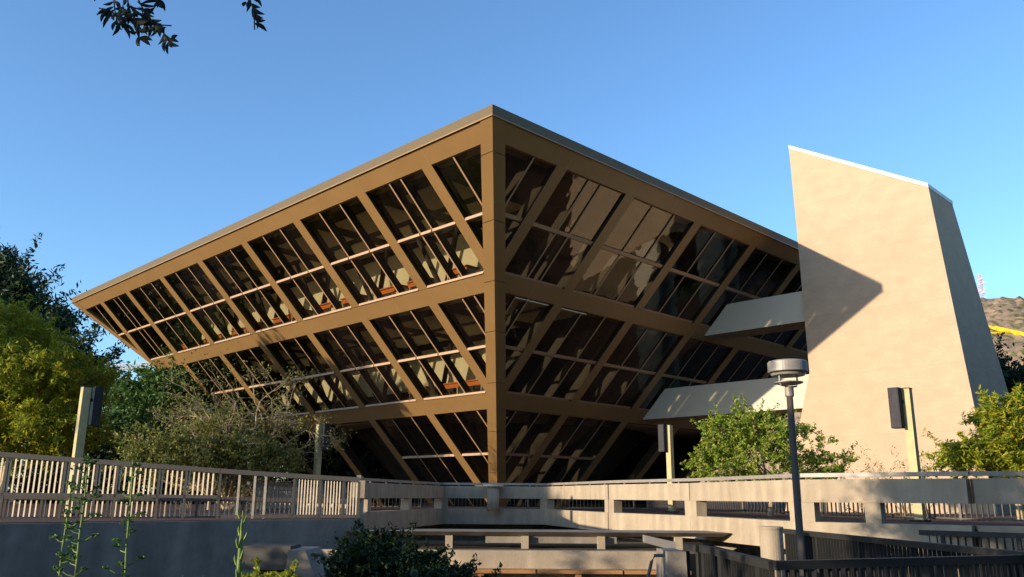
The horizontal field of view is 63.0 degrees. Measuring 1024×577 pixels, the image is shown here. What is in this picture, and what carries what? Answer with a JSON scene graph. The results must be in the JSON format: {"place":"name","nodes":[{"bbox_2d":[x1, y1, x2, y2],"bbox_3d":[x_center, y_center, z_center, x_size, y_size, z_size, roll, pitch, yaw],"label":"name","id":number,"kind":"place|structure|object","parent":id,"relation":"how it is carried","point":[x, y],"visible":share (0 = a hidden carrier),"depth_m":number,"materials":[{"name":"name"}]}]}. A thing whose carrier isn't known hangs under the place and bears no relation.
{"place":"outdoors","nodes":[
{"label":"outdoors","id":0,"kind":"place"},
{"bbox_2d":[234,510,246,576],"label":"flower spire","id":1,"kind":"structure","parent":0,"point":[238,562],"depth_m":4.77,"materials":[{"name":"green plant"}]},
{"bbox_2d":[286,547,327,576],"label":"stair pier","id":2,"kind":"structure","parent":0,"point":[307,566],"depth_m":10.50,"materials":[{"name":"grey concrete"}]},
{"bbox_2d":[0,499,1023,546],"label":"plaza deck","id":3,"kind":"structure","parent":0,"point":[9,519],"depth_m":23.26,"materials":[{"name":"concrete"}]},
{"bbox_2d":[0,232,128,499],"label":"leafy tree","id":4,"kind":"object","parent":3,"relation":"on","point":[13,269],"visible":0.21,"depth_m":52.64,"materials":[{"name":"green plant"}]},
{"bbox_2d":[0,280,131,501],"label":"leafy tree","id":5,"kind":"object","parent":3,"relation":"on","point":[32,420],"visible":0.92,"depth_m":32.03,"materials":[{"name":"green plant"}]},
{"bbox_2d":[61,386,103,514],"bbox_3d":[-10.448,3.924,20.304,0.350,3.071,0.540,-13,-19,43],"label":"light post","id":6,"kind":"object","parent":3,"relation":"on","point":[86,399],"visible":0.81,"depth_m":20.39,"materials":[{"name":"metal"}]},
{"bbox_2d":[0,452,221,518],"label":"picket fence","id":7,"kind":"object","parent":3,"relation":"on","point":[100,462],"visible":0.92,"depth_m":17.61,"materials":[{"name":"paint"}]},
{"bbox_2d":[57,351,265,500],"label":"leafy tree","id":8,"kind":"object","parent":3,"relation":"on","point":[142,394],"visible":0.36,"depth_m":46.38,"materials":[{"name":"green plant"}]},
{"bbox_2d":[0,496,349,516],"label":"railing","id":9,"kind":"object","parent":3,"relation":"on","point":[241,499],"visible":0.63,"depth_m":19.17,"materials":[{"name":"metal"}]},
{"bbox_2d":[101,397,316,509],"bbox_3d":[-10.232,5.619,28.663,6.675,3.844,4.876,0,-14,0],"label":"bushy tree","id":10,"kind":"object","parent":3,"relation":"on","point":[238,457],"visible":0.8,"depth_m":27.99,"materials":[{"name":"green plant"}]},
{"bbox_2d":[91,345,356,508],"bbox_3d":[-10.000,5.303,29.813,8.705,6.769,7.001,0,-14,0],"label":"mesquite tree","id":11,"kind":"object","parent":3,"relation":"on","point":[248,489],"visible":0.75,"depth_m":29.11,"materials":[{"name":"green plant"}]},
{"bbox_2d":[219,469,292,517],"bbox_3d":[-5.617,4.513,18.369,1.600,1.054,0.090,4,-14,-15],"label":"picket fence","id":12,"kind":"object","parent":3,"relation":"on","point":[255,474],"visible":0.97,"depth_m":18.34,"materials":[{"name":"paint"}]},
{"bbox_2d":[310,423,330,509],"bbox_3d":[-6.908,6.373,29.936,0.454,3.021,0.454,-13,-19,43],"label":"light post","id":13,"kind":"object","parent":3,"relation":"on","point":[323,428],"visible":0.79,"depth_m":30.04,"materials":[{"name":"metal"}]},
{"bbox_2d":[291,473,360,517],"bbox_3d":[-4.169,4.661,18.747,1.511,0.968,0.090,4,-14,-15],"label":"picket fence","id":14,"kind":"object","parent":3,"relation":"on","point":[321,478],"visible":1,"depth_m":18.73,"materials":[{"name":"paint"}]},
{"bbox_2d":[350,475,366,536],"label":"parapet","id":15,"kind":"structure","parent":3,"relation":"on","point":[363,496],"depth_m":19.86,"materials":[{"name":"concrete"}]},
{"bbox_2d":[363,478,443,528],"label":"parapet","id":16,"kind":"structure","parent":3,"relation":"on","point":[405,515],"depth_m":25.91,"materials":[{"name":"concrete"}]},
{"bbox_2d":[71,104,808,506],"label":"office building","id":17,"kind":"structure","parent":3,"relation":"on","point":[571,320],"depth_m":36.18,"materials":[{"name":"brown metal"}]},
{"bbox_2d":[95,306,125,335],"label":"window","id":18,"kind":"structure","parent":17,"relation":"in","point":[105,314],"depth_m":48.81,"materials":[{"name":"brown glass"}]},
{"bbox_2d":[114,297,168,356],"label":"window","id":19,"kind":"structure","parent":17,"relation":"in","point":[141,326],"depth_m":46.98,"materials":[{"name":"brown glass"}]},
{"bbox_2d":[140,283,204,348],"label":"window","id":20,"kind":"structure","parent":17,"relation":"in","point":[178,315],"depth_m":44.23,"materials":[{"name":"brown glass"}]},
{"bbox_2d":[175,267,244,338],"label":"window","id":21,"kind":"structure","parent":17,"relation":"in","point":[217,302],"depth_m":41.25,"materials":[{"name":"brown glass"}]},
{"bbox_2d":[197,358,260,419],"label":"window","id":22,"kind":"structure","parent":17,"relation":"in","point":[218,365],"depth_m":45.68,"materials":[{"name":"brown glass"}]},
{"bbox_2d":[231,327,246,336],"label":"desk","id":23,"kind":"object","parent":17,"relation":"on","point":[234,334],"visible":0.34,"depth_m":43.22,"materials":[{"name":"orange wood"}]},
{"bbox_2d":[215,250,289,327],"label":"window","id":24,"kind":"structure","parent":17,"relation":"in","point":[261,288],"depth_m":38.31,"materials":[{"name":"brown glass"}]},
{"bbox_2d":[246,322,266,332],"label":"desk","id":25,"kind":"object","parent":17,"relation":"on","point":[263,325],"visible":0.18,"depth_m":41.47,"materials":[{"name":"orange wood"}]},
{"bbox_2d":[236,349,303,414],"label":"window","id":26,"kind":"structure","parent":17,"relation":"in","point":[256,353],"depth_m":42.81,"materials":[{"name":"brown glass"}]},
{"bbox_2d":[255,431,298,471],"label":"window","id":27,"kind":"structure","parent":17,"relation":"in","point":[277,438],"depth_m":46.60,"materials":[{"name":"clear glass"}]},
{"bbox_2d":[272,314,291,325],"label":"desk","id":28,"kind":"object","parent":17,"relation":"on","point":[277,321],"visible":0.36,"depth_m":40.20,"materials":[{"name":"orange wood"}]},
{"bbox_2d":[289,309,313,321],"bbox_3d":[-9.758,1.482,38.846,1.277,0.785,0.650,-13,-19,43],"label":"desk","id":29,"kind":"object","parent":17,"relation":"on","point":[310,312],"visible":0.23,"depth_m":38.65,"materials":[{"name":"orange wood"}]},
{"bbox_2d":[262,229,342,314],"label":"window","id":30,"kind":"structure","parent":17,"relation":"in","point":[312,271],"depth_m":35.38,"materials":[{"name":"brown glass"}]},
{"bbox_2d":[279,338,351,409],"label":"window","id":31,"kind":"structure","parent":17,"relation":"in","point":[326,375],"depth_m":39.88,"materials":[{"name":"brown glass"}]},
{"bbox_2d":[320,300,342,312],"bbox_3d":[-7.955,1.054,37.081,1.380,0.785,0.650,-13,-19,43],"label":"desk","id":32,"kind":"object","parent":17,"relation":"on","point":[327,307],"visible":0.29,"depth_m":37.14,"materials":[{"name":"orange wood"}]},
{"bbox_2d":[340,294,368,307],"bbox_3d":[-6.743,0.770,35.912,1.402,0.785,0.650,-13,-19,43],"label":"desk","id":33,"kind":"object","parent":17,"relation":"on","point":[345,303],"visible":0.25,"depth_m":36.11,"materials":[{"name":"orange wood"}]},
{"bbox_2d":[319,204,405,298],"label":"window","id":34,"kind":"structure","parent":17,"relation":"in","point":[373,250],"depth_m":32.39,"materials":[{"name":"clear glass"}]},
{"bbox_2d":[329,326,406,402],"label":"window","id":35,"kind":"structure","parent":17,"relation":"in","point":[376,362],"depth_m":36.95,"materials":[{"name":"brown glass"}]},
{"bbox_2d":[379,284,408,296],"bbox_3d":[-4.800,0.362,34.221,1.360,0.785,0.650,-13,-19,43],"label":"desk","id":36,"kind":"object","parent":17,"relation":"on","point":[387,291],"visible":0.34,"depth_m":34.19,"materials":[{"name":"orange wood"}]},
{"bbox_2d":[407,386,435,399],"bbox_3d":[-4.094,4.879,37.648,1.300,0.785,0.650,-13,-19,43],"label":"desk","id":37,"kind":"object","parent":17,"relation":"on","point":[427,388],"visible":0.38,"depth_m":37.41,"materials":[{"name":"orange wood"}]},
{"bbox_2d":[407,278,435,289],"bbox_3d":[-3.531,0.075,33.036,1.272,0.785,0.650,-13,-19,43],"label":"desk","id":38,"kind":"object","parent":17,"relation":"on","point":[411,285],"visible":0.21,"depth_m":33.21,"materials":[{"name":"orange wood"}]},
{"bbox_2d":[389,179,468,279],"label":"window","id":39,"kind":"structure","parent":17,"relation":"in","point":[423,233],"depth_m":29.60,"materials":[{"name":"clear glass"}]},
{"bbox_2d":[388,311,471,395],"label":"window","id":40,"kind":"structure","parent":17,"relation":"in","point":[441,353],"depth_m":33.97,"materials":[{"name":"brown glass"}]},
{"bbox_2d":[392,417,479,505],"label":"window","id":41,"kind":"structure","parent":17,"relation":"in","point":[443,457],"depth_m":38.60,"materials":[{"name":"brown glass"}]},
{"bbox_2d":[441,382,463,395],"bbox_3d":[-2.538,4.513,36.137,1.300,0.785,0.650,-13,-19,43],"label":"desk","id":42,"kind":"object","parent":17,"relation":"on","point":[448,386],"visible":0.38,"depth_m":35.80,"materials":[{"name":"orange wood"}]},
{"bbox_2d":[446,264,479,279],"bbox_3d":[-1.891,-0.345,31.309,1.295,0.785,0.650,-13,-19,43],"label":"desk","id":43,"kind":"object","parent":17,"relation":"on","point":[470,269],"visible":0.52,"depth_m":31.04,"materials":[{"name":"orange wood"}]},
{"bbox_2d":[453,157,482,221],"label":"window","id":44,"kind":"structure","parent":17,"relation":"in","point":[463,167],"depth_m":27.17,"materials":[{"name":"brown glass"}]},
{"bbox_2d":[454,410,487,462],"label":"window","id":45,"kind":"structure","parent":17,"relation":"in","point":[484,452],"depth_m":35.79,"materials":[{"name":"brown glass"}]},
{"bbox_2d":[462,295,485,350],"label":"window","id":46,"kind":"structure","parent":17,"relation":"in","point":[469,304],"depth_m":30.97,"materials":[{"name":"brown glass"}]},
{"bbox_2d":[465,379,484,391],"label":"desk","id":47,"kind":"object","parent":17,"relation":"on","point":[471,383],"visible":0.25,"depth_m":34.97,"materials":[{"name":"orange wood"}]},
{"bbox_2d":[505,296,528,351],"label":"window","id":48,"kind":"structure","parent":17,"relation":"in","point":[519,307],"depth_m":30.98,"materials":[{"name":"brown glass"}]},
{"bbox_2d":[505,157,534,222],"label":"window","id":49,"kind":"structure","parent":17,"relation":"in","point":[526,164],"depth_m":27.18,"materials":[{"name":"brown glass"}]},
{"bbox_2d":[506,411,539,462],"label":"window","id":50,"kind":"structure","parent":17,"relation":"in","point":[510,451],"depth_m":35.79,"materials":[{"name":"brown glass"}]},
{"bbox_2d":[516,418,604,505],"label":"window","id":51,"kind":"structure","parent":17,"relation":"in","point":[578,421],"depth_m":38.58,"materials":[{"name":"brown glass"}]},
{"bbox_2d":[521,180,601,280],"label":"window","id":52,"kind":"structure","parent":17,"relation":"in","point":[554,230],"depth_m":29.60,"materials":[{"name":"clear glass"}]},
{"bbox_2d":[521,312,605,396],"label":"window","id":53,"kind":"structure","parent":17,"relation":"in","point":[551,354],"depth_m":33.97,"materials":[{"name":"brown glass"}]},
{"bbox_2d":[589,328,667,404],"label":"window","id":54,"kind":"structure","parent":17,"relation":"in","point":[618,365],"depth_m":36.95,"materials":[{"name":"brown glass"}]},
{"bbox_2d":[587,206,674,300],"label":"window","id":55,"kind":"structure","parent":17,"relation":"in","point":[619,251],"depth_m":32.39,"materials":[{"name":"brown glass"}]},
{"bbox_2d":[646,341,718,408],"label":"window","id":56,"kind":"structure","parent":17,"relation":"in","point":[674,375],"depth_m":39.74,"materials":[{"name":"brown glass"}]},
{"bbox_2d":[653,232,733,317],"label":"window","id":57,"kind":"structure","parent":17,"relation":"in","point":[682,273],"depth_m":35.36,"materials":[{"name":"brown glass"}]},
{"bbox_2d":[643,374,808,421],"bbox_3d":[9.773,5.027,37.643,8.545,1.370,1.450,-13,-19,43],"label":"footbridge","id":58,"kind":"object","parent":17,"relation":"attached to","point":[684,403],"visible":0.64,"depth_m":37.12,"materials":[{"name":"beige concrete"}]},
{"bbox_2d":[713,352,763,383],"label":"window","id":59,"kind":"structure","parent":17,"relation":"in","point":[743,356],"depth_m":42.26,"materials":[{"name":"brown glass"}]},
{"bbox_2d":[707,253,782,325],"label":"window","id":60,"kind":"structure","parent":17,"relation":"in","point":[736,291],"depth_m":38.10,"materials":[{"name":"black glass"}]},
{"bbox_2d":[704,291,804,339],"bbox_3d":[11.069,1.268,37.268,4.945,1.300,1.450,-13,-19,43],"label":"footbridge","id":61,"kind":"object","parent":17,"relation":"attached to","point":[774,314],"visible":0.76,"depth_m":36.60,"materials":[{"name":"beige concrete"}]},
{"bbox_2d":[754,276,801,342],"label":"window","id":62,"kind":"structure","parent":17,"relation":"in","point":[798,284],"depth_m":41.24,"materials":[{"name":"black glass"}]},
{"bbox_2d":[795,335,807,351],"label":"window","id":63,"kind":"structure","parent":17,"relation":"in","point":[800,346],"depth_m":44.26,"materials":[{"name":"black glass"}]},
{"bbox_2d":[246,482,634,510],"bbox_3d":[-3.522,7.784,31.145,16.243,0.810,7.137,12,-18,-39],"label":"picket fence","id":64,"kind":"object","parent":3,"relation":"on","point":[270,485],"visible":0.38,"depth_m":28.24,"materials":[{"name":"paint"}]},
{"bbox_2d":[483,484,502,510],"bbox_3d":[-0.668,7.385,29.488,0.720,0.920,0.720,0,-14,0],"label":"bollard","id":65,"kind":"object","parent":3,"relation":"on","point":[492,497],"visible":1,"depth_m":29.32,"materials":[{"name":"concrete"}]},
{"bbox_2d":[442,483,545,524],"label":"parapet","id":66,"kind":"structure","parent":3,"relation":"on","point":[485,516],"depth_m":29.73,"materials":[{"name":"concrete"}]},
{"bbox_2d":[544,480,610,529],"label":"parapet","id":67,"kind":"structure","parent":3,"relation":"on","point":[592,520],"depth_m":26.49,"materials":[{"name":"concrete"}]},
{"bbox_2d":[609,478,692,537],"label":"parapet","id":68,"kind":"structure","parent":3,"relation":"on","point":[618,518],"depth_m":22.15,"materials":[{"name":"concrete"}]},
{"bbox_2d":[658,424,678,512],"bbox_3d":[5.498,6.311,29.353,0.454,3.017,0.457,-13,-19,43],"label":"light post","id":69,"kind":"object","parent":3,"relation":"on","point":[665,437],"visible":0.95,"depth_m":29.43,"materials":[{"name":"metal"}]},
{"bbox_2d":[689,473,801,548],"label":"parapet","id":70,"kind":"structure","parent":3,"relation":"on","point":[742,531],"depth_m":18.17,"materials":[{"name":"concrete"}]},
{"bbox_2d":[679,393,861,515],"bbox_3d":[7.350,4.763,23.977,5.014,3.467,3.005,8,-16,-28],"label":"bushy tree","id":71,"kind":"object","parent":3,"relation":"on","point":[740,434],"visible":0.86,"depth_m":23.57,"materials":[{"name":"green plant"}]},
{"bbox_2d":[642,484,1023,521],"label":"picket fence","id":72,"kind":"object","parent":3,"relation":"on","point":[680,507],"visible":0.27,"depth_m":22.08,"materials":[{"name":"paint"}]},
{"bbox_2d":[845,464,879,519],"bbox_3d":[8.697,4.963,20.419,1.430,1.367,1.095,0,-14,0],"label":"shrub","id":73,"kind":"object","parent":3,"relation":"on","point":[861,507],"visible":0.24,"depth_m":20.28,"materials":[{"name":"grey plant"}]},
{"bbox_2d":[838,444,936,515],"bbox_3d":[9.289,4.746,20.344,1.969,1.953,2.297,13,-19,-42],"label":"shrub","id":74,"kind":"object","parent":3,"relation":"on","point":[875,470],"visible":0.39,"depth_m":20.71,"materials":[{"name":"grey plant"}]},
{"bbox_2d":[800,471,976,556],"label":"parapet","id":75,"kind":"structure","parent":3,"relation":"on","point":[874,496],"depth_m":15.05,"materials":[{"name":"concrete"}]},
{"bbox_2d":[845,446,960,519],"bbox_3d":[9.651,4.905,20.634,3.026,2.015,1.518,0,-14,0],"label":"shrub","id":76,"kind":"object","parent":3,"relation":"on","point":[902,505],"visible":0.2,"depth_m":20.34,"materials":[{"name":"grey plant"}]},
{"bbox_2d":[785,145,1023,514],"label":"concrete tower","id":77,"kind":"structure","parent":3,"relation":"on","point":[891,296],"depth_m":32.62,"materials":[{"name":"beige concrete"}]},
{"bbox_2d":[887,387,930,521],"bbox_3d":[9.252,3.848,19.461,0.494,3.059,0.497,-13,-19,43],"label":"light post","id":78,"kind":"object","parent":3,"relation":"on","point":[901,409],"visible":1,"depth_m":19.55,"materials":[{"name":"metal"}]},
{"bbox_2d":[890,449,958,519],"bbox_3d":[9.856,4.682,20.177,2.122,1.807,1.910,10,-17,-34],"label":"shrub","id":79,"kind":"object","parent":3,"relation":"on","point":[925,470],"visible":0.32,"depth_m":20.30,"materials":[{"name":"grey plant"}]},
{"bbox_2d":[883,530,1023,575],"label":"picket fence","id":80,"kind":"object","parent":3,"relation":"on","point":[1019,537],"visible":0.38,"depth_m":13.88,"materials":[{"name":"metal"}]},
{"bbox_2d":[919,380,1023,519],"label":"leafy tree","id":81,"kind":"object","parent":3,"relation":"on","point":[1003,449],"visible":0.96,"depth_m":20.46,"materials":[{"name":"green plant"}]},
{"bbox_2d":[969,471,1023,550],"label":"parapet","id":82,"kind":"structure","parent":3,"relation":"on","point":[1010,490],"depth_m":14.02,"materials":[{"name":"concrete"}]},
{"bbox_2d":[994,332,1023,394],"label":"evergreen tree","id":83,"kind":"object","parent":3,"relation":"on","point":[1014,373],"visible":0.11,"depth_m":43.81,"materials":[{"name":"green plant"}]},
{"bbox_2d":[0,0,1023,494],"label":"sky","id":84,"kind":"structure","parent":0,"point":[123,156],"materials":[{"name":"blue"}]},
{"bbox_2d":[646,548,686,576],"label":"stair pier","id":85,"kind":"structure","parent":0,"point":[671,562],"depth_m":10.99,"materials":[{"name":"grey concrete"}]},
{"bbox_2d":[758,526,785,576],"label":"pillar","id":86,"kind":"structure","parent":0,"point":[771,543],"depth_m":14.51,"materials":[{"name":"concrete"}]},
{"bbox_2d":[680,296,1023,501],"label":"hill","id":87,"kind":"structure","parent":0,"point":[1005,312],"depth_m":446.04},
{"bbox_2d":[977,273,986,297],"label":"radio mast","id":88,"kind":"object","parent":87,"relation":"on","point":[981,286],"visible":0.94,"depth_m":535.74,"materials":[{"name":"metal"}]},
{"bbox_2d":[988,325,1023,335],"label":"hillside letter","id":89,"kind":"object","parent":87,"relation":"on","point":[1005,330],"visible":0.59,"depth_m":434.99,"materials":[{"name":"paint"}]},
{"bbox_3d":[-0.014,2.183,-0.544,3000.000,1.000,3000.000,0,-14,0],"label":"ground","id":90,"kind":"structure","parent":0,"visible":0},
{"bbox_2d":[49,475,81,575],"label":"flower stalk","id":91,"kind":"object","parent":90,"relation":"on","point":[66,511],"visible":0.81,"depth_m":5.18,"materials":[{"name":"green plant"}]},
{"bbox_2d":[54,453,102,576],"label":"flower stalk","id":92,"kind":"object","parent":90,"relation":"on","point":[87,459],"visible":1,"depth_m":5.00,"materials":[{"name":"green plant"}]},
{"bbox_2d":[101,461,146,576],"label":"flower stalk","id":93,"kind":"object","parent":90,"relation":"on","point":[129,518],"visible":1,"depth_m":5.11,"materials":[{"name":"green plant"}]},
{"bbox_2d":[105,362,153,371],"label":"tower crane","id":94,"kind":"object","parent":90,"relation":"on","point":[122,366],"visible":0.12,"depth_m":221.98,"materials":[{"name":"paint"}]},
{"bbox_2d":[24,402,260,503],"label":"leafy tree","id":95,"kind":"object","parent":90,"relation":"on","point":[103,448],"visible":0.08,"depth_m":43.86,"materials":[{"name":"green plant"}]},
{"bbox_2d":[0,519,356,576],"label":"ramp wall","id":96,"kind":"structure","parent":90,"relation":"on","point":[187,548],"depth_m":15.91,"materials":[{"name":"grey concrete"}]},
{"bbox_2d":[94,0,266,53],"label":"overhanging tree","id":97,"kind":"object","parent":90,"relation":"on","point":[146,21],"visible":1,"depth_m":4.47,"materials":[{"name":"green plant"}]},
{"bbox_2d":[0,432,416,504],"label":"hedge","id":98,"kind":"object","parent":90,"relation":"on","point":[378,472],"visible":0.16,"depth_m":44.19,"materials":[{"name":"green plant"}]},
{"bbox_2d":[242,544,300,574],"bbox_3d":[-3.457,4.218,11.954,0.662,1.049,0.650,0,-14,0],"label":"concrete bench","id":99,"kind":"object","parent":90,"relation":"on","point":[272,557],"visible":0.63,"depth_m":11.74,"materials":[{"name":"grey concrete"}]},
{"bbox_2d":[241,557,301,576],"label":"ground shrub","id":100,"kind":"object","parent":90,"relation":"on","point":[286,573],"visible":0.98,"depth_m":7.04,"materials":[{"name":"green plant"}]},
{"bbox_2d":[312,516,504,576],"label":"shrub","id":101,"kind":"object","parent":90,"relation":"on","point":[366,554],"visible":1,"depth_m":9.00,"materials":[{"name":"green plant"}]},
{"bbox_2d":[321,548,656,576],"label":"garden wall","id":102,"kind":"structure","parent":90,"relation":"on","point":[577,559],"depth_m":17.45,"materials":[{"name":"concrete"}]},
{"bbox_2d":[327,540,730,576],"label":"planter bed","id":103,"kind":"object","parent":90,"relation":"on","point":[635,546],"visible":0.08,"depth_m":19.23,"materials":[{"name":"concrete"}]},
{"bbox_2d":[346,528,728,549],"bbox_3d":[0.763,5.671,18.891,8.800,0.360,1.400,0,-14,0],"label":"slab bench","id":104,"kind":"object","parent":103,"relation":"on","point":[599,538],"visible":0.86,"depth_m":18.41,"materials":[{"name":"grey concrete"}]},
{"bbox_2d":[443,568,655,576],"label":"plank bench","id":105,"kind":"object","parent":90,"relation":"on","point":[576,572],"visible":0.6,"depth_m":17.06,"materials":[{"name":"brown wood"}]},
{"bbox_2d":[643,535,675,548],"bbox_3d":[2.287,4.404,12.824,0.495,1.183,0.190,0,-14,0],"label":"flood lamp","id":106,"kind":"object","parent":90,"relation":"on","point":[659,542],"visible":0.74,"depth_m":12.86,"materials":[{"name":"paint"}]},
{"bbox_2d":[374,524,996,576],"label":"retaining wall","id":107,"kind":"structure","parent":90,"relation":"on","point":[753,550],"depth_m":30.58,"materials":[{"name":"grey concrete"}]},
{"bbox_2d":[683,544,701,576],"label":"picket fence","id":108,"kind":"object","parent":90,"relation":"on","point":[687,548],"visible":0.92,"depth_m":10.92,"materials":[{"name":"paint"}]},
{"bbox_2d":[767,359,807,576],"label":"street lamp","id":109,"kind":"object","parent":90,"relation":"on","point":[787,368],"visible":1,"depth_m":12.82,"materials":[{"name":"metal"}]},
{"bbox_2d":[696,544,1023,576],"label":"picket fence","id":110,"kind":"object","parent":90,"relation":"on","point":[717,562],"visible":1,"depth_m":8.90,"materials":[{"name":"metal"}]},
{"bbox_2d":[783,529,1023,576],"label":"picket fence","id":111,"kind":"object","parent":90,"relation":"on","point":[833,546],"visible":0.7,"depth_m":12.74,"materials":[{"name":"metal"}]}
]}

